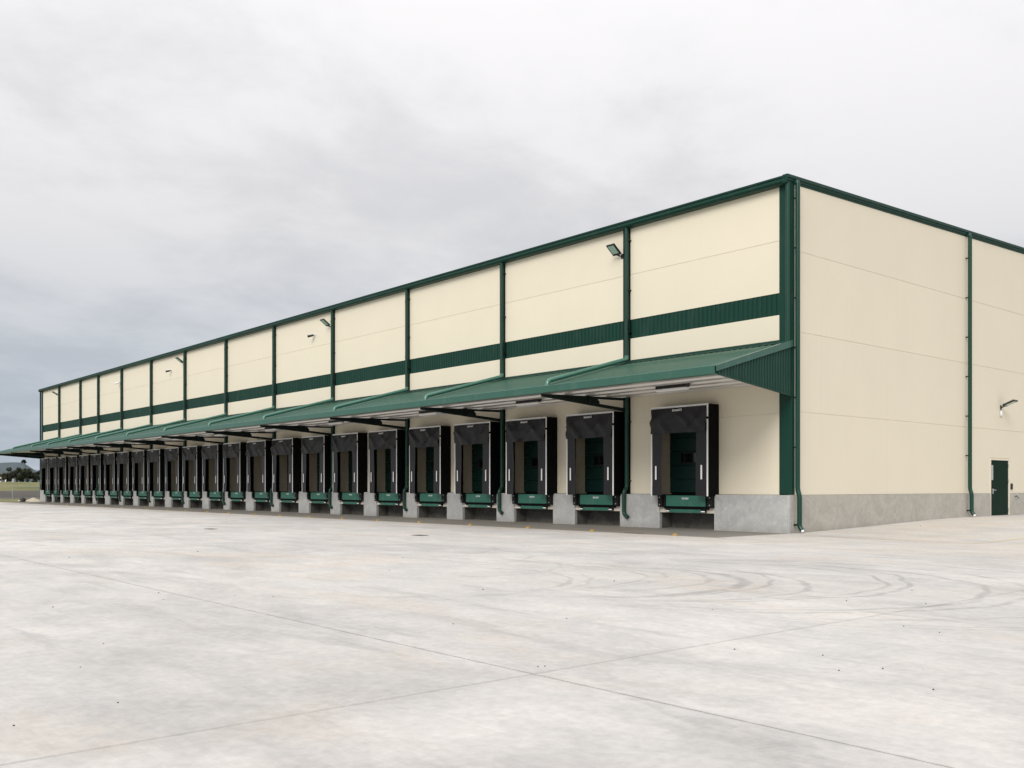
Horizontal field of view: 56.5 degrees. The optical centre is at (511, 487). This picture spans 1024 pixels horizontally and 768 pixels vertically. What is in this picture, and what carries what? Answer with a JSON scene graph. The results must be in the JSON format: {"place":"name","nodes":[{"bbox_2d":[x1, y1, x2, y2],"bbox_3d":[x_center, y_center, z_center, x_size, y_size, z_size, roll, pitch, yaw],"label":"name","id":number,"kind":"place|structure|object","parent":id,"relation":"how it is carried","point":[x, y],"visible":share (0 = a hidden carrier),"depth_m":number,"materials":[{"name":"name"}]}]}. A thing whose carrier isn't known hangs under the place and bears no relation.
{"place":"outdoors","nodes":[
{"label":"outdoors","id":0,"kind":"place"},
{"bbox_2d":[0,482,39,501],"bbox_3d":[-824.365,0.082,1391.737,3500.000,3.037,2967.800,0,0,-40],"label":"field","id":1,"kind":"structure","parent":0,"point":[16,488],"depth_m":181.33,"materials":[{"name":"green plant"}]},
{"bbox_2d":[0,472,11,481],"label":"tree","id":2,"kind":"object","parent":1,"relation":"on","point":[4,475],"visible":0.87,"depth_m":248.73,"materials":[{"name":"green plant"}]},
{"bbox_2d":[6,467,24,481],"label":"tree","id":3,"kind":"object","parent":1,"relation":"on","point":[13,474],"visible":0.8,"depth_m":248.72,"materials":[{"name":"green plant"}]},
{"bbox_2d":[0,486,39,499],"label":"fence","id":4,"kind":"object","parent":1,"relation":"on","point":[18,487],"visible":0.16,"depth_m":122.43,"materials":[{"name":"metal"}]},
{"bbox_2d":[16,459,33,481],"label":"tree","id":5,"kind":"object","parent":1,"relation":"on","point":[25,474],"visible":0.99,"depth_m":248.15,"materials":[{"name":"green plant"}]},
{"bbox_2d":[29,470,39,481],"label":"tree","id":6,"kind":"object","parent":1,"relation":"on","point":[35,476],"visible":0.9,"depth_m":249.61,"materials":[{"name":"green plant"}]},
{"bbox_2d":[0,490,39,498],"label":"wall","id":7,"kind":"structure","parent":0,"point":[27,494],"depth_m":131.06,"materials":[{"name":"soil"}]},
{"bbox_2d":[0,462,39,481],"bbox_3d":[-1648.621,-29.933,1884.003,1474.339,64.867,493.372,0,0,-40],"label":"hills","id":8,"kind":"structure","parent":0,"point":[12,465],"depth_m":2259.01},
{"bbox_2d":[0,502,1023,767],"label":"yard","id":9,"kind":"structure","parent":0,"point":[242,638],"depth_m":9.14,"materials":[{"name":"concrete"}]},
{"bbox_2d":[25,498,39,501],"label":"gravel heap","id":10,"kind":"object","parent":9,"relation":"on","point":[33,500],"visible":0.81,"depth_m":98.73,"materials":[{"name":"beige gravel"}]},
{"bbox_2d":[12,173,1023,533],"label":"warehouse","id":11,"kind":"structure","parent":9,"relation":"on","point":[902,329],"depth_m":37.76,"materials":[{"name":"beige metal"}]},
{"bbox_2d":[40,458,48,489],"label":"dock shelter","id":12,"kind":"object","parent":11,"relation":"attached to","point":[43,463],"visible":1,"depth_m":95.73,"materials":[{"name":"black fabric"}]},
{"bbox_2d":[44,490,51,495],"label":"dock leveller","id":13,"kind":"object","parent":11,"relation":"attached to","point":[47,492],"visible":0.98,"depth_m":95.96,"materials":[{"name":"metal"}]},
{"bbox_2d":[48,458,57,489],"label":"dock shelter","id":14,"kind":"object","parent":11,"relation":"attached to","point":[51,463],"visible":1,"depth_m":93.39,"materials":[{"name":"black fabric"}]},
{"bbox_2d":[52,490,60,496],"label":"dock leveller","id":15,"kind":"object","parent":11,"relation":"attached to","point":[54,492],"visible":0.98,"depth_m":93.92,"materials":[{"name":"metal"}]},
{"bbox_2d":[57,457,68,489],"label":"dock shelter","id":16,"kind":"object","parent":11,"relation":"attached to","point":[62,462],"visible":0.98,"depth_m":90.53,"materials":[{"name":"black fabric"}]},
{"bbox_2d":[61,490,69,496],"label":"dock leveller","id":17,"kind":"object","parent":11,"relation":"attached to","point":[64,493],"visible":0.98,"depth_m":91.36,"materials":[{"name":"metal"}]},
{"bbox_2d":[68,456,78,489],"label":"dock shelter","id":18,"kind":"object","parent":11,"relation":"attached to","point":[72,461],"visible":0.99,"depth_m":88.50,"materials":[{"name":"black fabric"}]},
{"bbox_2d":[72,490,80,496],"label":"dock leveller","id":19,"kind":"object","parent":11,"relation":"attached to","point":[74,492],"visible":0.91,"depth_m":88.93,"materials":[{"name":"metal"}]},
{"bbox_2d":[78,455,90,490],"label":"dock shelter","id":20,"kind":"object","parent":11,"relation":"attached to","point":[82,461],"visible":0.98,"depth_m":85.55,"materials":[{"name":"black fabric"}]},
{"bbox_2d":[83,490,92,496],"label":"dock leveller","id":21,"kind":"object","parent":11,"relation":"attached to","point":[87,493],"visible":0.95,"depth_m":86.17,"materials":[{"name":"metal"}]},
{"bbox_2d":[90,454,103,490],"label":"dock shelter","id":22,"kind":"object","parent":11,"relation":"attached to","point":[94,460],"visible":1,"depth_m":82.74,"materials":[{"name":"black fabric"}]},
{"bbox_2d":[94,490,104,497],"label":"dock leveller","id":23,"kind":"object","parent":11,"relation":"attached to","point":[100,494],"visible":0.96,"depth_m":83.39,"materials":[{"name":"metal"}]},
{"bbox_2d":[103,453,117,490],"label":"dock shelter","id":24,"kind":"object","parent":11,"relation":"attached to","point":[108,460],"visible":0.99,"depth_m":80.24,"materials":[{"name":"black fabric"}]},
{"bbox_2d":[108,490,117,497],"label":"dock leveller","id":25,"kind":"object","parent":11,"relation":"attached to","point":[112,493],"visible":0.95,"depth_m":80.89,"materials":[{"name":"metal"}]},
{"bbox_2d":[116,452,131,490],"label":"dock shelter","id":26,"kind":"object","parent":11,"relation":"attached to","point":[121,458],"visible":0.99,"depth_m":77.35,"materials":[{"name":"black fabric"}]},
{"bbox_2d":[121,490,132,497],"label":"dock leveller","id":27,"kind":"object","parent":11,"relation":"attached to","point":[126,494],"visible":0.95,"depth_m":78.25,"materials":[{"name":"metal"}]},
{"bbox_2d":[131,450,146,490],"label":"dock shelter","id":28,"kind":"object","parent":11,"relation":"attached to","point":[137,457],"visible":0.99,"depth_m":75.19,"materials":[{"name":"black fabric"}]},
{"bbox_2d":[136,491,147,498],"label":"dock leveller","id":29,"kind":"object","parent":11,"relation":"attached to","point":[142,494],"visible":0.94,"depth_m":75.49,"materials":[{"name":"metal"}]},
{"bbox_2d":[146,449,164,490],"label":"dock shelter","id":30,"kind":"object","parent":11,"relation":"attached to","point":[152,456],"visible":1,"depth_m":72.06,"materials":[{"name":"black fabric"}]},
{"bbox_2d":[151,491,164,498],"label":"dock leveller","id":31,"kind":"object","parent":11,"relation":"attached to","point":[160,494],"visible":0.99,"depth_m":72.86,"materials":[{"name":"metal"}]},
{"bbox_2d":[164,447,182,490],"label":"dock shelter","id":32,"kind":"object","parent":11,"relation":"attached to","point":[170,454],"visible":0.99,"depth_m":69.31,"materials":[{"name":"black fabric"}]},
{"bbox_2d":[169,491,183,499],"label":"dock leveller","id":33,"kind":"object","parent":11,"relation":"attached to","point":[174,495],"visible":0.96,"depth_m":70.24,"materials":[{"name":"metal"}]},
{"bbox_2d":[182,446,201,491],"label":"dock shelter","id":34,"kind":"object","parent":11,"relation":"attached to","point":[188,453],"visible":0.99,"depth_m":66.69,"materials":[{"name":"black fabric"}]},
{"bbox_2d":[187,491,201,499],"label":"dock leveller","id":35,"kind":"object","parent":11,"relation":"attached to","point":[192,495],"visible":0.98,"depth_m":67.60,"materials":[{"name":"metal"}]},
{"bbox_2d":[201,444,222,491],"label":"dock shelter","id":36,"kind":"object","parent":11,"relation":"attached to","point":[208,452],"visible":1,"depth_m":64.07,"materials":[{"name":"black fabric"}]},
{"bbox_2d":[207,491,221,500],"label":"dock leveller","id":37,"kind":"object","parent":11,"relation":"attached to","point":[214,496],"visible":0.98,"depth_m":64.92,"materials":[{"name":"metal"}]},
{"bbox_2d":[223,442,246,491],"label":"dock shelter","id":38,"kind":"object","parent":11,"relation":"attached to","point":[230,450],"visible":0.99,"depth_m":61.39,"materials":[{"name":"black fabric"}]},
{"bbox_2d":[228,491,245,500],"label":"dock leveller","id":39,"kind":"object","parent":11,"relation":"attached to","point":[236,496],"visible":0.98,"depth_m":62.27,"materials":[{"name":"metal"}]},
{"bbox_2d":[239,453,239,490],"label":"dock door","id":40,"kind":"structure","parent":11,"relation":"in","point":[239,453],"depth_m":63.27,"materials":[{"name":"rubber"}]},
{"bbox_2d":[246,440,271,491],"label":"dock shelter","id":41,"kind":"object","parent":11,"relation":"attached to","point":[254,448],"visible":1,"depth_m":58.64,"materials":[{"name":"black fabric"}]},
{"bbox_2d":[252,491,269,501],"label":"dock leveller","id":42,"kind":"object","parent":11,"relation":"attached to","point":[260,496],"visible":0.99,"depth_m":59.55,"materials":[{"name":"metal"}]},
{"bbox_2d":[271,438,301,492],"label":"dock shelter","id":43,"kind":"object","parent":11,"relation":"attached to","point":[281,447],"visible":1,"depth_m":56.02,"materials":[{"name":"black fabric"}]},
{"bbox_2d":[277,492,298,502],"bbox_3d":[-13.198,0.588,57.045,0.698,0.645,2.460,0,0,-40],"label":"dock leveller","id":44,"kind":"object","parent":11,"relation":"attached to","point":[286,496],"visible":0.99,"depth_m":56.79,"materials":[{"name":"metal"}]},
{"bbox_2d":[287,449,291,489],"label":"dock door","id":45,"kind":"structure","parent":11,"relation":"in","point":[291,449],"depth_m":58.12,"materials":[{"name":"metal"}]},
{"bbox_2d":[301,435,332,492],"bbox_3d":[-11.105,-1.291,53.993,0.790,3.202,2.610,0,0,-40],"label":"dock shelter","id":46,"kind":"object","parent":11,"relation":"attached to","point":[311,444],"visible":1,"depth_m":53.20,"materials":[{"name":"black plastic"}]},
{"bbox_2d":[307,492,327,502],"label":"dock leveller","id":47,"kind":"object","parent":11,"relation":"attached to","point":[315,497],"visible":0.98,"depth_m":54.13,"materials":[{"name":"metal"}]},
{"bbox_2d":[317,447,323,491],"bbox_3d":[-10.527,-1.016,54.486,0.158,2.552,2.380,0,0,-40],"label":"dock door","id":48,"kind":"structure","parent":11,"relation":"in","point":[318,454],"depth_m":55.20,"materials":[{"name":"metal"}]},
{"bbox_2d":[320,319,330,326],"bbox_3d":[-10.419,-9.162,53.369,0.598,0.484,0.400,0,0,-40],"label":"floodlight","id":49,"kind":"object","parent":11,"relation":"attached to","point":[324,322],"visible":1,"depth_m":53.28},
{"bbox_2d":[332,432,366,492],"bbox_3d":[-8.812,-1.291,51.322,0.770,3.202,2.610,0,0,-40],"label":"dock shelter","id":50,"kind":"object","parent":11,"relation":"attached to","point":[344,442],"visible":1,"depth_m":50.51,"materials":[{"name":"black plastic"}]},
{"bbox_2d":[338,492,363,503],"bbox_3d":[-8.510,0.588,51.554,0.698,0.645,2.460,0,0,-40],"label":"dock leveller","id":51,"kind":"object","parent":11,"relation":"attached to","point":[351,498],"visible":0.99,"depth_m":51.36,"materials":[{"name":"metal"}]},
{"bbox_2d":[349,445,356,491],"bbox_3d":[-8.242,-1.016,51.809,0.158,2.552,2.380,0,0,-40],"label":"dock door","id":52,"kind":"structure","parent":11,"relation":"in","point":[350,452],"depth_m":52.49,"materials":[{"name":"metal"}]},
{"bbox_2d":[368,429,406,492],"bbox_3d":[-6.423,-1.291,48.483,0.824,3.202,2.610,0,0,-40],"label":"dock shelter","id":53,"kind":"object","parent":11,"relation":"attached to","point":[382,439],"visible":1,"depth_m":47.67,"materials":[{"name":"black plastic"}]},
{"bbox_2d":[385,449,390,491],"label":"dock door","id":54,"kind":"structure","parent":11,"relation":"in","point":[387,451],"depth_m":49.67,"materials":[{"name":"metal"}]},
{"bbox_2d":[374,492,402,504],"bbox_3d":[-6.101,0.588,48.733,0.698,0.645,2.460,0,0,-40],"label":"dock leveller","id":55,"kind":"object","parent":11,"relation":"attached to","point":[391,498],"visible":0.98,"depth_m":48.54,"materials":[{"name":"metal"}]},
{"bbox_2d":[0,340,792,458],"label":"canopy","id":56,"kind":"object","parent":11,"relation":"attached to","point":[767,365],"visible":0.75,"depth_m":37.51,"materials":[{"name":"green metal"}]},
{"bbox_2d":[265,428,277,430],"bbox_3d":[-13.668,-3.340,54.066,0.180,0.260,1.320,0,0,-40],"label":"tube light","id":57,"kind":"object","parent":56,"relation":"attached to","point":[269,429],"visible":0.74,"depth_m":53.97,"materials":[{"name":"white plastic"}]},
{"bbox_2d":[328,420,344,424],"bbox_3d":[-8.960,-3.340,48.553,0.180,0.260,1.320,0,0,-40],"label":"tube light","id":58,"kind":"object","parent":56,"relation":"attached to","point":[333,422],"visible":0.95,"depth_m":48.45,"materials":[{"name":"white plastic"}]},
{"bbox_2d":[419,411,438,415],"bbox_3d":[-3.707,-3.340,42.401,0.180,0.260,1.320,0,0,-40],"label":"tube light","id":59,"kind":"object","parent":56,"relation":"attached to","point":[423,413],"visible":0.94,"depth_m":42.35,"materials":[{"name":"white plastic"}]},
{"bbox_2d":[516,399,540,405],"bbox_3d":[0.644,-3.340,37.305,0.180,0.260,1.320,0,0,-40],"label":"tube light","id":60,"kind":"object","parent":56,"relation":"attached to","point":[529,402],"visible":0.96,"depth_m":37.17,"materials":[{"name":"white plastic"}]},
{"bbox_2d":[655,383,689,392],"bbox_3d":[5.352,-3.340,31.792,0.180,0.260,1.320,0,0,-40],"label":"tube light","id":61,"kind":"object","parent":56,"relation":"attached to","point":[674,387],"visible":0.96,"depth_m":31.67,"materials":[{"name":"white plastic"}]},
{"bbox_2d":[408,426,450,493],"bbox_3d":[-4.038,-1.291,45.694,0.819,3.202,2.610,0,0,-40],"label":"dock shelter","id":62,"kind":"object","parent":11,"relation":"attached to","point":[423,436],"visible":1,"depth_m":44.93,"materials":[{"name":"black plastic"}]},
{"bbox_2d":[415,493,446,505],"bbox_3d":[-3.718,0.588,45.941,0.698,0.645,2.460,0,0,-40],"label":"dock leveller","id":63,"kind":"object","parent":11,"relation":"attached to","point":[439,499],"visible":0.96,"depth_m":45.75,"materials":[{"name":"metal"}]},
{"bbox_2d":[426,440,439,492],"bbox_3d":[-3.449,-1.016,46.197,0.158,2.552,2.380,0,0,-40],"label":"dock door","id":64,"kind":"structure","parent":11,"relation":"in","point":[429,454],"depth_m":46.76,"materials":[{"name":"metal"}]},
{"bbox_2d":[453,421,499,493],"bbox_3d":[-1.633,-1.291,42.909,0.778,3.202,2.610,0,0,-40],"label":"dock shelter","id":65,"kind":"object","parent":11,"relation":"attached to","point":[470,433],"visible":1,"depth_m":42.10,"materials":[{"name":"black plastic"}]},
{"bbox_2d":[472,444,482,492],"bbox_3d":[-1.060,-1.016,43.398,0.158,2.552,2.380,0,0,-40],"label":"dock door","id":66,"kind":"structure","parent":11,"relation":"in","point":[477,453],"depth_m":43.92,"materials":[{"name":"metal"}]},
{"bbox_2d":[460,493,496,507],"bbox_3d":[-1.328,0.588,43.143,0.698,0.645,2.460,0,0,-40],"label":"dock leveller","id":67,"kind":"object","parent":11,"relation":"attached to","point":[474,499],"visible":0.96,"depth_m":42.95,"materials":[{"name":"metal"}]},
{"bbox_2d":[505,417,556,494],"bbox_3d":[0.741,-1.291,40.124,0.784,3.202,2.610,0,0,-40],"label":"dock shelter","id":68,"kind":"object","parent":11,"relation":"attached to","point":[524,429],"visible":1,"depth_m":39.33,"materials":[{"name":"black plastic"}]},
{"bbox_2d":[512,493,552,508],"bbox_3d":[1.048,0.588,40.359,0.698,0.645,2.460,0,0,-40],"label":"dock leveller","id":69,"kind":"object","parent":11,"relation":"attached to","point":[526,501],"visible":0.95,"depth_m":40.16,"materials":[{"name":"metal"}]},
{"bbox_2d":[524,433,544,492],"bbox_3d":[1.317,-1.016,40.615,0.158,2.552,2.380,0,0,-40],"label":"dock door","id":70,"kind":"structure","parent":11,"relation":"in","point":[530,452],"depth_m":41.13,"materials":[{"name":"metal"}]},
{"bbox_2d":[565,411,623,494],"bbox_3d":[3.186,-1.291,37.267,0.776,3.202,2.610,0,0,-40],"label":"dock shelter","id":71,"kind":"object","parent":11,"relation":"attached to","point":[591,425],"visible":0.99,"depth_m":36.48,"materials":[{"name":"black plastic"}]},
{"bbox_2d":[585,437,603,493],"bbox_3d":[3.758,-1.016,37.756,0.158,2.552,2.380,0,0,-40],"label":"dock door","id":72,"kind":"structure","parent":11,"relation":"in","point":[594,482],"depth_m":38.19,"materials":[{"name":"metal"}]},
{"bbox_2d":[573,494,619,510],"bbox_3d":[3.490,0.588,37.500,0.698,0.645,2.460,0,0,-40],"label":"dock leveller","id":73,"kind":"object","parent":11,"relation":"attached to","point":[590,502],"visible":0.98,"depth_m":37.30,"materials":[{"name":"metal"}]},
{"bbox_2d":[606,243,622,258],"bbox_3d":[3.956,-9.039,36.543,0.587,0.497,0.400,0,0,-40],"label":"floodlight","id":74,"kind":"object","parent":11,"relation":"attached to","point":[613,249],"visible":1,"depth_m":36.47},
{"bbox_2d":[649,403,718,495],"bbox_3d":[6.056,-1.291,33.866,0.826,3.202,2.610,0,0,-40],"label":"dock shelter","id":75,"kind":"object","parent":11,"relation":"attached to","point":[679,419],"visible":1,"depth_m":33.12,"materials":[{"name":"black plastic"}]},
{"bbox_2d":[658,494,714,512],"bbox_3d":[6.380,0.588,34.116,0.698,0.645,2.460,0,0,-40],"label":"dock leveller","id":76,"kind":"object","parent":11,"relation":"attached to","point":[674,503],"visible":0.91,"depth_m":33.94,"materials":[{"name":"metal"}]},
{"bbox_2d":[670,423,706,493],"bbox_3d":[6.648,-1.016,34.371,0.158,2.552,2.380,0,0,-40],"label":"dock door","id":77,"kind":"structure","parent":11,"relation":"in","point":[682,478],"depth_m":34.74,"materials":[{"name":"metal"}]},
{"bbox_2d":[990,458,1009,515],"bbox_3d":[21.065,0.150,41.340,1.990,2.800,0.384,0,0,-40],"label":"exit door","id":78,"kind":"structure","parent":11,"relation":"in","point":[999,467],"depth_m":41.32,"materials":[{"name":"green metal"}]},
{"bbox_2d":[1000,399,1017,409],"bbox_3d":[21.417,-3.567,41.082,0.400,0.394,0.650,0,0,-40],"label":"floodlight","id":79,"kind":"object","parent":11,"relation":"attached to","point":[1012,401],"visible":1,"depth_m":40.98,"materials":[{"name":"grey metal"}]},
{"bbox_2d":[0,0,1023,469],"label":"sky","id":80,"kind":"structure","parent":0,"point":[175,174],"materials":[{"name":"grey"}]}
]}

